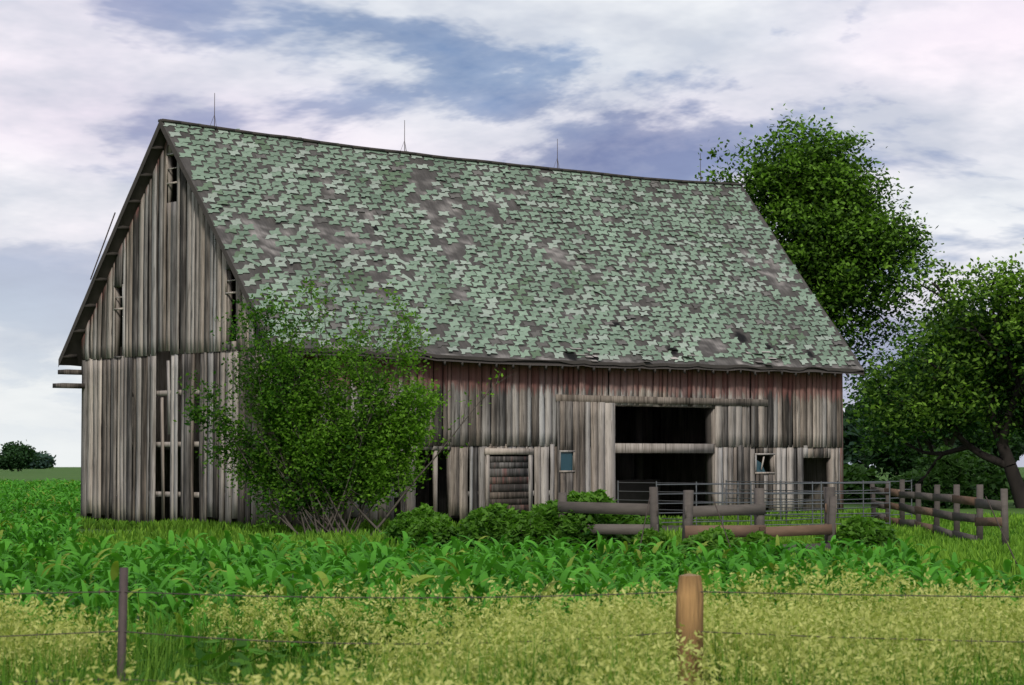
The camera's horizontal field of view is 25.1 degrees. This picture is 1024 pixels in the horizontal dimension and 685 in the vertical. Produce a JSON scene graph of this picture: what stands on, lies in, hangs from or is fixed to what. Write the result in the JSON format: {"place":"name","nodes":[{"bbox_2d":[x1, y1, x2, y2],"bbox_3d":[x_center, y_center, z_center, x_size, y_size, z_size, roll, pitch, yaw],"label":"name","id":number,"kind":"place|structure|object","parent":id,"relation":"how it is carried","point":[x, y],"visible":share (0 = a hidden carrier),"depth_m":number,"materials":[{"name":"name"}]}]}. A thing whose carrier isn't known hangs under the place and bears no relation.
{"place":"outdoors","nodes":[
{"label":"outdoors","id":0,"kind":"place"},
{"bbox_2d":[0,478,1023,681],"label":"corn field","id":1,"kind":"structure","parent":0,"point":[79,569],"depth_m":29.50,"materials":[{"name":"green plant"}]},
{"bbox_2d":[0,467,1023,592],"bbox_3d":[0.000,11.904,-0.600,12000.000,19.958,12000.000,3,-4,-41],"label":"ground","id":2,"kind":"structure","parent":0,"point":[68,474],"depth_m":313.34,"materials":[{"name":"green plant"}]},
{"bbox_2d":[173,262,512,535],"bbox_3d":[-4.096,1.451,56.739,8.488,6.750,3.275,0,-3,-8],"label":"bush","id":3,"kind":"object","parent":2,"relation":"on","point":[385,438],"depth_m":56.40,"materials":[{"name":"green plant"}]},
{"bbox_2d":[78,524,698,531],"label":"yard dirt","id":4,"kind":"structure","parent":2,"relation":"on","point":[671,527],"depth_m":64.54,"materials":[{"name":"brown soil"}]},
{"bbox_2d":[53,141,843,526],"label":"barn wall","id":5,"kind":"structure","parent":2,"relation":"on","point":[787,427],"depth_m":64.48,"materials":[{"name":"grey wood"}]},
{"bbox_2d":[58,120,863,377],"bbox_3d":[-0.914,-2.339,69.743,22.908,6.775,10.608,3,-4,-41],"label":"roof underside","id":6,"kind":"object","parent":5,"relation":"attached to","point":[70,354],"visible":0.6,"depth_m":64.59,"materials":[{"name":"grey wood"}]},
{"bbox_2d":[90,93,703,279],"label":"lightning rods","id":7,"kind":"object","parent":6,"relation":"attached to","point":[401,148],"visible":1,"depth_m":64.54,"materials":[{"name":"grey metal"}]},
{"bbox_2d":[158,119,743,185],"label":"ridge cap","id":8,"kind":"object","parent":6,"relation":"on","point":[406,152],"visible":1,"depth_m":68.53,"materials":[{"name":"grey wood"}]},
{"bbox_2d":[161,121,863,369],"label":"roof deck","id":9,"kind":"structure","parent":6,"relation":"on","point":[422,179],"depth_m":67.00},
{"bbox_2d":[163,122,855,365],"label":"roof shingles","id":10,"kind":"object","parent":9,"relation":"on","point":[303,187],"visible":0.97,"depth_m":66.76,"materials":[{"name":"green tile"}]},
{"bbox_2d":[561,452,764,471],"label":"window glass","id":11,"kind":"object","parent":5,"relation":"attached to","point":[566,460],"visible":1,"depth_m":65.29,"materials":[{"name":"teal"}]},
{"bbox_2d":[101,360,827,517],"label":"barn interior","id":12,"kind":"object","parent":2,"relation":"on","point":[656,439],"visible":0.12,"depth_m":70.10,"materials":[{"name":"black wood"}]},
{"bbox_2d":[0,559,1023,684],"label":"roadside weeds","id":13,"kind":"object","parent":2,"relation":"on","point":[564,655],"visible":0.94,"depth_m":15.11,"materials":[{"name":"green plant"}]},
{"bbox_2d":[0,494,1023,684],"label":"steel post wires","id":14,"kind":"object","parent":2,"relation":"on","point":[123,591],"visible":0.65,"depth_m":14.54,"materials":[{"name":"grey metal"}]},
{"bbox_2d":[3,507,1023,610],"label":"yard grass","id":15,"kind":"structure","parent":2,"relation":"on","point":[989,545],"depth_m":55.02,"materials":[{"name":"green plant"}]},
{"bbox_2d":[676,573,703,684],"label":"roadside post","id":16,"kind":"object","parent":2,"relation":"on","point":[689,604],"visible":0.74,"depth_m":14.48,"materials":[{"name":"brown wood"}]},
{"bbox_2d":[617,480,911,525],"bbox_3d":[6.828,4.532,64.743,8.054,1.350,12.818,-1,-3,13],"label":"pipe corral","id":17,"kind":"object","parent":2,"relation":"on","point":[769,493],"visible":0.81,"depth_m":63.06,"materials":[{"name":"grey metal"}]},
{"bbox_2d":[558,479,1008,554],"bbox_3d":[9.319,4.050,55.647,7.735,1.396,28.476,-1,-3,22],"label":"wood fence","id":18,"kind":"object","parent":2,"relation":"on","point":[827,528],"visible":0.77,"depth_m":44.52,"materials":[{"name":"wood"}]},
{"bbox_2d":[0,0,1023,466],"label":"sky","id":19,"kind":"structure","parent":0,"point":[623,87],"materials":[{"name":"white"}]}
]}

